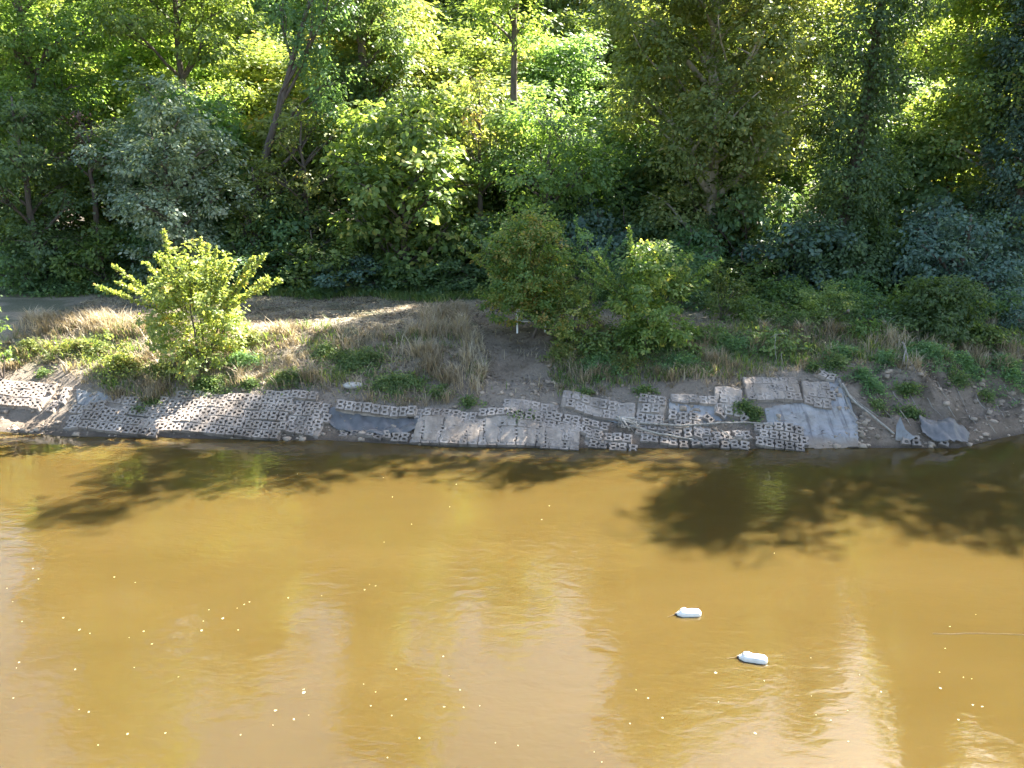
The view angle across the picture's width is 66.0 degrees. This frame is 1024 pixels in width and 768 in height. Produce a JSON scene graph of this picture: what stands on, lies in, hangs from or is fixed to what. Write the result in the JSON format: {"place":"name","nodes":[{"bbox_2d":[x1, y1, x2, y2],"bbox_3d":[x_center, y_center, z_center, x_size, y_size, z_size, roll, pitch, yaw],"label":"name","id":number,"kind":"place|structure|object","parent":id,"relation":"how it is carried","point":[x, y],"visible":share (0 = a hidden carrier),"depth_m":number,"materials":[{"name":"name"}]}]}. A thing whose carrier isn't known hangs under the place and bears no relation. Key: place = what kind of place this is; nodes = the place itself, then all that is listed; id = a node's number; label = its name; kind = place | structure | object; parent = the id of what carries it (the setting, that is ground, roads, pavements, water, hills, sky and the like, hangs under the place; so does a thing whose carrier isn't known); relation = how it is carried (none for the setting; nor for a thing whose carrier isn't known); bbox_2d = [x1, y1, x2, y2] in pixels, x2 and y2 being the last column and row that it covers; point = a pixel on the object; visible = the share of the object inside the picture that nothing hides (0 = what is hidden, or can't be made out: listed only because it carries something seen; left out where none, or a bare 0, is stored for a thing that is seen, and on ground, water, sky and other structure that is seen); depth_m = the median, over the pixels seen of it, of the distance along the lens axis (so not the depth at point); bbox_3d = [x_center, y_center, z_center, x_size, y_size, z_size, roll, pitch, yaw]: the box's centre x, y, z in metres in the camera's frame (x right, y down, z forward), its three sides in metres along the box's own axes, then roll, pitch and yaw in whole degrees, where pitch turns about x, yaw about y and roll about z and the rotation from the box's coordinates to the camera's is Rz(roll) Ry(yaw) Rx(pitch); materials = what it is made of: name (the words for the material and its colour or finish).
{"place":"outdoors","nodes":[
{"label":"outdoors","id":0,"kind":"place"},
{"bbox_2d":[0,431,1023,767],"bbox_3d":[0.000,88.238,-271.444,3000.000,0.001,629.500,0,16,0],"label":"river water","id":1,"kind":"structure","parent":0,"point":[530,601],"depth_m":18.33,"materials":[{"name":"liquid"}]},
{"bbox_2d":[0,184,1023,448],"bbox_3d":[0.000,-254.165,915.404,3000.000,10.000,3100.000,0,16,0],"label":"ground","id":2,"kind":"structure","parent":0,"point":[532,370],"depth_m":31.17,"materials":[{"name":"soil"}]},
{"bbox_2d":[0,378,57,411],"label":"block mat","id":3,"kind":"object","parent":2,"relation":"on","point":[33,395],"visible":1,"depth_m":31.36,"materials":[{"name":"concrete"}]},
{"bbox_2d":[0,233,74,296],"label":"understory shrub","id":4,"kind":"object","parent":2,"relation":"on","point":[6,279],"visible":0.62,"depth_m":42.11,"materials":[{"name":"green plant"}]},
{"bbox_2d":[0,83,105,289],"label":"broadleaf tree","id":5,"kind":"object","parent":2,"relation":"on","point":[37,239],"visible":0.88,"depth_m":41.74,"materials":[{"name":"green plant"}]},
{"bbox_2d":[0,140,110,270],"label":"forest tree","id":6,"kind":"object","parent":2,"relation":"on","point":[61,224],"visible":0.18,"depth_m":46.06,"materials":[{"name":"green plant"}]},
{"bbox_2d":[0,0,114,193],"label":"forest tree","id":7,"kind":"object","parent":2,"relation":"on","point":[43,5],"visible":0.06,"depth_m":51.67,"materials":[{"name":"green plant"}]},
{"bbox_2d":[22,67,127,255],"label":"forest tree","id":8,"kind":"object","parent":2,"relation":"on","point":[92,107],"visible":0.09,"depth_m":50.74,"materials":[{"name":"green plant"}]},
{"bbox_2d":[0,0,151,247],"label":"canopy tree","id":9,"kind":"object","parent":2,"relation":"on","point":[25,55],"visible":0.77,"depth_m":43.63,"materials":[{"name":"green plant"}]},
{"bbox_2d":[41,107,118,278],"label":"withered tree","id":10,"kind":"object","parent":2,"relation":"on","point":[89,174],"visible":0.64,"depth_m":43.27,"materials":[{"name":"brown plant"}]},
{"bbox_2d":[46,217,141,289],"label":"understory shrub","id":11,"kind":"object","parent":2,"relation":"on","point":[91,254],"visible":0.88,"depth_m":42.38,"materials":[{"name":"green plant"}]},
{"bbox_2d":[63,411,160,437],"bbox_3d":[-15.138,1.525,29.818,3.985,0.769,0.847,3,16,9],"label":"block mat","id":12,"kind":"object","parent":2,"relation":"on","point":[108,424],"visible":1,"depth_m":29.70,"materials":[{"name":"concrete"}]},
{"bbox_2d":[46,104,204,262],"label":"forest tree","id":13,"kind":"object","parent":2,"relation":"on","point":[97,177],"visible":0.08,"depth_m":47.84,"materials":[{"name":"green plant"}]},
{"bbox_2d":[69,0,257,122],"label":"forest tree","id":14,"kind":"object","parent":2,"relation":"on","point":[117,59],"visible":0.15,"depth_m":51.09,"materials":[{"name":"green plant"}]},
{"bbox_2d":[67,57,263,285],"bbox_3d":[-18.337,-10.666,41.855,9.264,12.118,8.576,13,20,38],"label":"silvery tree","id":15,"kind":"object","parent":2,"relation":"on","point":[169,216],"visible":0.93,"depth_m":40.43,"materials":[{"name":"green plant"}]},
{"bbox_2d":[71,0,262,271],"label":"canopy tree","id":16,"kind":"object","parent":2,"relation":"on","point":[145,22],"visible":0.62,"depth_m":44.81,"materials":[{"name":"green plant"}]},
{"bbox_2d":[77,79,262,259],"bbox_3d":[-19.791,-11.882,46.718,10.002,11.910,9.741,-2,16,-7],"label":"forest tree","id":17,"kind":"object","parent":2,"relation":"on","point":[226,125],"visible":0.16,"depth_m":45.56,"materials":[{"name":"green plant"}]},
{"bbox_2d":[93,228,283,382],"bbox_3d":[-12.735,-3.195,31.392,6.359,5.939,4.628,8,18,26],"label":"wild shrub","id":18,"kind":"object","parent":2,"relation":"on","point":[230,299],"visible":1,"depth_m":31.22,"materials":[{"name":"green plant"}]},
{"bbox_2d":[138,390,295,440],"bbox_3d":[-11.132,1.151,30.033,5.705,1.302,1.951,2,16,8],"label":"block mat","id":19,"kind":"object","parent":2,"relation":"on","point":[229,415],"visible":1,"depth_m":29.84,"materials":[{"name":"concrete"}]},
{"bbox_2d":[188,0,302,116],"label":"forest tree","id":20,"kind":"object","parent":2,"relation":"on","point":[265,32],"visible":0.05,"depth_m":61.46,"materials":[{"name":"green plant"}]},
{"bbox_2d":[198,234,312,291],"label":"understory shrub","id":21,"kind":"object","parent":2,"relation":"on","point":[244,256],"visible":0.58,"depth_m":42.24,"materials":[{"name":"green plant"}]},
{"bbox_2d":[214,154,304,273],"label":"yellow green tree","id":22,"kind":"object","parent":2,"relation":"on","point":[241,214],"visible":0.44,"depth_m":43.28,"materials":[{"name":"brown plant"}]},
{"bbox_2d":[193,88,335,264],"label":"forest tree","id":23,"kind":"object","parent":2,"relation":"on","point":[260,126],"visible":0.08,"depth_m":47.51,"materials":[{"name":"green plant"}]},
{"bbox_2d":[194,31,335,209],"bbox_3d":[-16.892,-16.933,56.156,14.741,15.384,14.749,-2,16,-7],"label":"forest tree","id":24,"kind":"object","parent":2,"relation":"on","point":[271,79],"visible":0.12,"depth_m":53.51,"materials":[{"name":"green plant"}]},
{"bbox_2d":[243,188,346,275],"bbox_3d":[-12.404,-8.374,45.433,6.684,5.794,5.806,-11,19,-33],"label":"understory shrub","id":25,"kind":"object","parent":2,"relation":"on","point":[287,226],"visible":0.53,"depth_m":43.77,"materials":[{"name":"green plant"}]},
{"bbox_2d":[246,94,348,263],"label":"yellow green tree","id":26,"kind":"object","parent":2,"relation":"on","point":[290,141],"visible":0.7,"depth_m":43.93,"materials":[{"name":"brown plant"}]},
{"bbox_2d":[239,0,365,266],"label":"leaning tree","id":27,"kind":"object","parent":2,"relation":"on","point":[318,100],"visible":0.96,"depth_m":43.33,"materials":[{"name":"green plant"}]},
{"bbox_2d":[284,400,331,438],"bbox_3d":[-7.646,1.341,29.727,1.591,1.067,1.508,3,16,11],"label":"block mat","id":28,"kind":"object","parent":2,"relation":"on","point":[310,418],"visible":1,"depth_m":29.62,"materials":[{"name":"concrete"}]},
{"bbox_2d":[260,223,368,294],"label":"understory shrub","id":29,"kind":"object","parent":2,"relation":"on","point":[307,249],"visible":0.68,"depth_m":42.38,"materials":[{"name":"green plant"}]},
{"bbox_2d":[0,328,646,385],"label":"bramble weeds","id":30,"kind":"object","parent":2,"relation":"on","point":[564,349],"visible":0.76,"depth_m":32.19,"materials":[{"name":"green plant"}]},
{"bbox_2d":[266,98,399,264],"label":"forest tree","id":31,"kind":"object","parent":2,"relation":"on","point":[320,198],"visible":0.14,"depth_m":46.10,"materials":[{"name":"green plant"}]},
{"bbox_2d":[311,250,390,292],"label":"understory shrub","id":32,"kind":"object","parent":2,"relation":"on","point":[323,281],"visible":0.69,"depth_m":41.88,"materials":[{"name":"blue plant"}]},
{"bbox_2d":[274,0,443,266],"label":"canopy tree","id":33,"kind":"object","parent":2,"relation":"on","point":[395,41],"visible":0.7,"depth_m":47.37,"materials":[{"name":"green plant"}]},
{"bbox_2d":[281,0,462,199],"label":"forest tree","id":34,"kind":"object","parent":2,"relation":"on","point":[425,52],"visible":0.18,"depth_m":50.48,"materials":[{"name":"green plant"}]},
{"bbox_2d":[335,399,417,418],"bbox_3d":[-5.128,0.950,29.802,3.146,0.633,0.435,2,16,6],"label":"block mat","id":35,"kind":"object","parent":2,"relation":"on","point":[364,408],"visible":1,"depth_m":29.77,"materials":[{"name":"concrete"}]},
{"bbox_2d":[338,429,417,444],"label":"block mat","id":36,"kind":"object","parent":2,"relation":"on","point":[378,437],"visible":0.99,"depth_m":28.90,"materials":[{"name":"concrete"}]},
{"bbox_2d":[325,406,419,435],"bbox_3d":[-5.273,1.405,29.459,3.885,0.776,1.073,3,16,12],"label":"torn fabric","id":37,"kind":"object","parent":36,"relation":"on","point":[358,421],"visible":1,"depth_m":29.62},
{"bbox_2d":[311,87,481,286],"bbox_3d":[-5.981,-10.326,42.682,8.876,10.928,9.354,0,16,0],"label":"leaved tree","id":38,"kind":"object","parent":2,"relation":"on","point":[414,140],"visible":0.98,"depth_m":41.36,"materials":[{"name":"green plant"}]},
{"bbox_2d":[320,125,501,262],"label":"forest tree","id":39,"kind":"object","parent":2,"relation":"on","point":[468,202],"visible":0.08,"depth_m":45.92,"materials":[{"name":"green plant"}]},
{"bbox_2d":[368,251,490,294],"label":"understory shrub","id":40,"kind":"object","parent":2,"relation":"on","point":[423,276],"visible":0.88,"depth_m":41.75,"materials":[{"name":"green plant"}]},
{"bbox_2d":[412,415,480,446],"bbox_3d":[-2.382,1.798,28.893,2.459,1.002,1.202,2,16,7],"label":"block mat","id":41,"kind":"object","parent":2,"relation":"on","point":[437,430],"visible":1,"depth_m":28.77,"materials":[{"name":"concrete"}]},
{"bbox_2d":[389,26,557,205],"bbox_3d":[-3.413,-17.396,57.148,15.306,15.542,16.054,-4,17,-14],"label":"forest tree","id":42,"kind":"object","parent":2,"relation":"on","point":[481,48],"visible":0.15,"depth_m":53.68,"materials":[{"name":"green plant"}]},
{"bbox_2d":[413,75,535,221],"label":"forest tree","id":43,"kind":"object","parent":2,"relation":"on","point":[455,105],"visible":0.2,"depth_m":48.61,"materials":[{"name":"green plant"}]},
{"bbox_2d":[441,72,514,233],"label":"yellow green tree","id":44,"kind":"object","parent":2,"relation":"on","point":[477,137],"visible":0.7,"depth_m":43.97,"materials":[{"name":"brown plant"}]},
{"bbox_2d":[418,0,542,86],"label":"forest tree","id":45,"kind":"object","parent":2,"relation":"on","point":[457,9],"visible":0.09,"depth_m":62.70,"materials":[{"name":"green plant"}]},
{"bbox_2d":[436,211,558,291],"bbox_3d":[-1.431,-7.193,43.405,7.555,4.552,6.564,8,18,27],"label":"understory shrub","id":46,"kind":"object","parent":2,"relation":"on","point":[480,225],"visible":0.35,"depth_m":42.19,"materials":[{"name":"green plant"}]},
{"bbox_2d":[4,256,1017,297],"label":"undergrowth","id":47,"kind":"object","parent":2,"relation":"on","point":[63,284],"visible":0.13,"depth_m":42.27,"materials":[{"name":"green plant"}]},
{"bbox_2d":[0,292,1023,406],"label":"dry grass","id":48,"kind":"structure","parent":2,"relation":"on","point":[431,349],"depth_m":32.77,"materials":[{"name":"plant"}]},
{"bbox_2d":[0,280,1023,399],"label":"green grass","id":49,"kind":"structure","parent":2,"relation":"on","point":[394,294],"depth_m":33.11,"materials":[{"name":"plant"}]},
{"bbox_2d":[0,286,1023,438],"bbox_3d":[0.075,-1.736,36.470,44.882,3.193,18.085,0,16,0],"label":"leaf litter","id":50,"kind":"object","parent":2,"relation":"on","point":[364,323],"visible":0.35,"depth_m":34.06,"materials":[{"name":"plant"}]},
{"bbox_2d":[0,340,1023,448],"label":"rubble","id":51,"kind":"object","parent":2,"relation":"on","point":[1000,402],"visible":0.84,"depth_m":29.98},
{"bbox_2d":[478,415,546,447],"bbox_3d":[0.059,1.817,28.713,2.625,1.081,1.230,0,16,0],"label":"block mat","id":52,"kind":"object","parent":2,"relation":"on","point":[502,431],"visible":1,"depth_m":28.64,"materials":[{"name":"concrete"}]},
{"bbox_2d":[464,0,563,216],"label":"canopy tree","id":53,"kind":"object","parent":2,"relation":"on","point":[513,25],"visible":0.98,"depth_m":46.38,"materials":[{"name":"green plant"}]},
{"bbox_2d":[34,334,999,424],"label":"green weeds","id":54,"kind":"object","parent":2,"relation":"on","point":[360,359],"visible":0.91,"depth_m":30.94,"materials":[{"name":"green plant"}]},
{"bbox_2d":[457,194,597,337],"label":"sapling tree","id":55,"kind":"object","parent":2,"relation":"on","point":[527,294],"visible":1,"depth_m":32.40,"materials":[{"name":"green plant"}]},
{"bbox_2d":[458,78,629,252],"bbox_3d":[1.101,-12.563,48.329,11.119,11.835,11.332,-12,20,-35],"label":"forest tree","id":56,"kind":"object","parent":2,"relation":"on","point":[501,205],"visible":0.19,"depth_m":45.98,"materials":[{"name":"green plant"}]},
{"bbox_2d":[463,91,638,276],"bbox_3d":[2.328,-10.430,43.253,9.545,10.818,9.377,-7,18,-24],"label":"broadleaf tree","id":57,"kind":"object","parent":2,"relation":"on","point":[564,151],"visible":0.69,"depth_m":42.05,"materials":[{"name":"green plant"}]},
{"bbox_2d":[485,27,628,138],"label":"forest tree","id":58,"kind":"object","parent":2,"relation":"on","point":[578,75],"visible":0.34,"depth_m":55.63,"materials":[{"name":"green plant"}]},
{"bbox_2d":[540,423,580,450],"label":"block mat","id":59,"kind":"object","parent":2,"relation":"on","point":[558,438],"visible":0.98,"depth_m":28.44,"materials":[{"name":"concrete"}]},
{"bbox_2d":[494,7,645,123],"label":"forest tree","id":60,"kind":"object","parent":2,"relation":"on","point":[569,28],"visible":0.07,"depth_m":64.23,"materials":[{"name":"green plant"}]},
{"bbox_2d":[518,0,634,62],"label":"forest tree","id":61,"kind":"object","parent":2,"relation":"on","point":[576,5],"visible":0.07,"depth_m":73.40,"materials":[{"name":"green plant"}]},
{"bbox_2d":[539,276,615,344],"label":"wild shrub","id":62,"kind":"object","parent":2,"relation":"on","point":[583,314],"visible":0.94,"depth_m":32.17,"materials":[{"name":"green plant"}]},
{"bbox_2d":[545,410,609,438],"bbox_3d":[2.342,1.510,29.064,2.455,0.812,0.902,4,16,13],"label":"block mat","id":63,"kind":"object","parent":2,"relation":"on","point":[588,425],"visible":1,"depth_m":29.04,"materials":[{"name":"concrete"}]},
{"bbox_2d":[541,213,627,319],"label":"sapling tree","id":64,"kind":"object","parent":2,"relation":"on","point":[581,234],"visible":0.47,"depth_m":34.90,"materials":[{"name":"green plant"}]},
{"bbox_2d":[560,390,635,420],"bbox_3d":[3.240,0.906,29.742,2.800,1.071,0.822,3,16,11],"label":"block mat","id":65,"kind":"object","parent":2,"relation":"on","point":[595,408],"visible":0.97,"depth_m":29.69,"materials":[{"name":"concrete"}]},
{"bbox_2d":[551,205,653,285],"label":"understory shrub","id":66,"kind":"object","parent":2,"relation":"on","point":[601,240],"visible":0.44,"depth_m":41.42,"materials":[{"name":"green plant"}]},
{"bbox_2d":[204,328,1023,405],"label":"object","id":67,"kind":"object","parent":2,"relation":"on","point":[871,381],"visible":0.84,"depth_m":31.54,"materials":[{"name":"green plant"}]},
{"bbox_2d":[573,198,678,274],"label":"understory shrub","id":68,"kind":"object","parent":2,"relation":"on","point":[642,225],"visible":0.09,"depth_m":43.24,"materials":[{"name":"green plant"}]},
{"bbox_2d":[561,90,698,247],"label":"forest tree","id":69,"kind":"object","parent":2,"relation":"on","point":[632,192],"visible":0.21,"depth_m":46.51,"materials":[{"name":"green plant"}]},
{"bbox_2d":[577,224,724,358],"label":"sapling tree","id":70,"kind":"object","parent":2,"relation":"on","point":[639,263],"visible":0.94,"depth_m":31.25,"materials":[{"name":"green plant"}]},
{"bbox_2d":[635,393,667,432],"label":"block mat","id":71,"kind":"object","parent":2,"relation":"on","point":[651,408],"visible":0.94,"depth_m":29.47,"materials":[{"name":"concrete"}]},
{"bbox_2d":[649,221,734,292],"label":"understory shrub","id":72,"kind":"object","parent":2,"relation":"on","point":[697,237],"visible":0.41,"depth_m":41.18,"materials":[{"name":"green plant"}]},
{"bbox_2d":[636,131,790,265],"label":"forest tree","id":73,"kind":"object","parent":2,"relation":"on","point":[716,180],"visible":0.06,"depth_m":45.33,"materials":[{"name":"green plant"}]},
{"bbox_2d":[683,427,752,449],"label":"block mat","id":74,"kind":"object","parent":2,"relation":"on","point":[717,437],"visible":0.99,"depth_m":28.45,"materials":[{"name":"concrete"}]},
{"bbox_2d":[582,0,861,278],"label":"canopy tree","id":75,"kind":"object","parent":2,"relation":"on","point":[709,113],"visible":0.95,"depth_m":40.31,"materials":[{"name":"green plant"}]},
{"bbox_2d":[701,265,755,320],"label":"wild shrub","id":76,"kind":"object","parent":2,"relation":"on","point":[718,279],"visible":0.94,"depth_m":35.57,"materials":[{"name":"green plant"}]},
{"bbox_2d":[691,250,794,299],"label":"understory shrub","id":77,"kind":"object","parent":2,"relation":"on","point":[754,271],"visible":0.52,"depth_m":40.36,"materials":[{"name":"green plant"}]},
{"bbox_2d":[677,86,817,258],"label":"forest tree","id":78,"kind":"object","parent":2,"relation":"on","point":[785,178],"visible":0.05,"depth_m":49.09,"materials":[{"name":"green plant"}]},
{"bbox_2d":[684,175,818,287],"bbox_3d":[12.762,-8.159,43.542,7.555,6.621,6.564,7,17,24],"label":"understory shrub","id":79,"kind":"object","parent":2,"relation":"on","point":[758,212],"visible":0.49,"depth_m":42.22,"materials":[{"name":"green plant"}]},
{"bbox_2d":[720,299,807,328],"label":"wild shrub","id":80,"kind":"object","parent":2,"relation":"on","point":[779,314],"visible":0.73,"depth_m":34.65,"materials":[{"name":"green plant"}]},
{"bbox_2d":[742,377,802,402],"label":"block mat","id":81,"kind":"object","parent":2,"relation":"on","point":[771,389],"visible":1,"depth_m":30.09,"materials":[{"name":"concrete"}]},
{"bbox_2d":[735,323,814,361],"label":"wild shrub","id":82,"kind":"object","parent":2,"relation":"on","point":[770,341],"visible":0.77,"depth_m":32.47,"materials":[{"name":"green plant"}]},
{"bbox_2d":[741,274,819,311],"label":"wild shrub","id":83,"kind":"object","parent":2,"relation":"on","point":[784,289],"visible":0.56,"depth_m":38.04,"materials":[{"name":"green plant"}]},
{"bbox_2d":[754,422,808,451],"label":"block mat","id":84,"kind":"object","parent":2,"relation":"on","point":[792,438],"visible":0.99,"depth_m":28.43,"materials":[{"name":"concrete"}]},
{"bbox_2d":[725,216,867,302],"bbox_3d":[14.566,-6.469,41.115,7.555,4.552,6.564,8,18,25],"label":"understory shrub","id":85,"kind":"object","parent":2,"relation":"on","point":[790,231],"visible":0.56,"depth_m":39.83,"materials":[{"name":"green plant"}]},
{"bbox_2d":[734,0,876,226],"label":"canopy tree","id":86,"kind":"object","parent":2,"relation":"on","point":[832,14],"visible":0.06,"depth_m":48.54,"materials":[{"name":"green plant"}]},
{"bbox_2d":[764,378,858,448],"bbox_3d":[11.587,1.065,29.156,4.062,1.944,2.912,-9,18,-29],"label":"fabric sheet","id":87,"kind":"object","parent":2,"relation":"on","point":[834,421],"visible":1,"depth_m":29.18,"materials":[{"name":"fabric"}]},
{"bbox_2d":[801,380,835,409],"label":"block mat","id":88,"kind":"object","parent":2,"relation":"on","point":[818,395],"visible":1,"depth_m":29.91,"materials":[{"name":"concrete"}]},
{"bbox_2d":[784,279,868,329],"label":"wild shrub","id":89,"kind":"object","parent":2,"relation":"on","point":[826,298],"visible":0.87,"depth_m":34.64,"materials":[{"name":"green plant"}]},
{"bbox_2d":[777,219,915,291],"bbox_3d":[17.130,-6.532,41.976,6.303,5.009,7.214,-5,17,-16],"label":"understory shrub","id":90,"kind":"object","parent":2,"relation":"on","point":[887,282],"visible":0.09,"depth_m":40.45,"materials":[{"name":"green plant"}]},
{"bbox_2d":[807,268,888,317],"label":"wild shrub","id":91,"kind":"object","parent":2,"relation":"on","point":[858,287],"visible":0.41,"depth_m":37.48,"materials":[{"name":"green plant"}]},
{"bbox_2d":[759,0,958,297],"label":"vine clad tree","id":92,"kind":"object","parent":2,"relation":"on","point":[874,64],"visible":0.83,"depth_m":39.64,"materials":[{"name":"green plant"}]},
{"bbox_2d":[789,104,976,254],"bbox_3d":[22.656,-11.566,47.725,11.447,10.336,11.516,7,17,22],"label":"forest tree","id":93,"kind":"object","parent":2,"relation":"on","point":[925,176],"visible":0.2,"depth_m":44.48,"materials":[{"name":"green plant"}]},
{"bbox_2d":[881,273,998,345],"bbox_3d":[18.346,-2.723,33.962,5.642,4.250,4.721,0,16,0],"label":"drooping shrub","id":94,"kind":"object","parent":2,"relation":"on","point":[942,310],"visible":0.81,"depth_m":33.06,"materials":[{"name":"green plant"}]},
{"bbox_2d":[891,192,996,286],"bbox_3d":[22.597,-7.133,41.631,6.684,5.794,5.806,-11,20,-34],"label":"understory shrub","id":95,"kind":"object","parent":2,"relation":"on","point":[930,209],"visible":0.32,"depth_m":40.36,"materials":[{"name":"green plant"}]},
{"bbox_2d":[919,415,969,442],"bbox_3d":[15.685,1.622,28.594,1.803,0.815,1.310,-7,18,-24],"label":"torn fabric","id":96,"kind":"object","parent":2,"relation":"on","point":[947,429],"visible":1,"depth_m":28.49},
{"bbox_2d":[880,207,1023,308],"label":"shrub","id":97,"kind":"object","parent":2,"relation":"on","point":[1005,276],"visible":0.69,"depth_m":37.91,"materials":[{"name":"green plant"}]},
{"bbox_2d":[883,0,1023,248],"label":"canopy tree","id":98,"kind":"object","parent":2,"relation":"on","point":[972,123],"visible":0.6,"depth_m":41.89,"materials":[{"name":"green plant"}]},
{"bbox_2d":[886,0,1021,192],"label":"canopy tree","id":99,"kind":"object","parent":2,"relation":"on","point":[914,46],"visible":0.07,"depth_m":46.30,"materials":[{"name":"green plant"}]},
{"bbox_2d":[920,183,1023,267],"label":"understory shrub","id":100,"kind":"object","parent":2,"relation":"on","point":[978,194],"visible":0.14,"depth_m":41.71,"materials":[{"name":"green plant"}]},
{"bbox_2d":[964,0,1023,299],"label":"vine clad tree","id":101,"kind":"object","parent":2,"relation":"on","point":[1014,207],"visible":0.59,"depth_m":39.93,"materials":[{"name":"green plant"}]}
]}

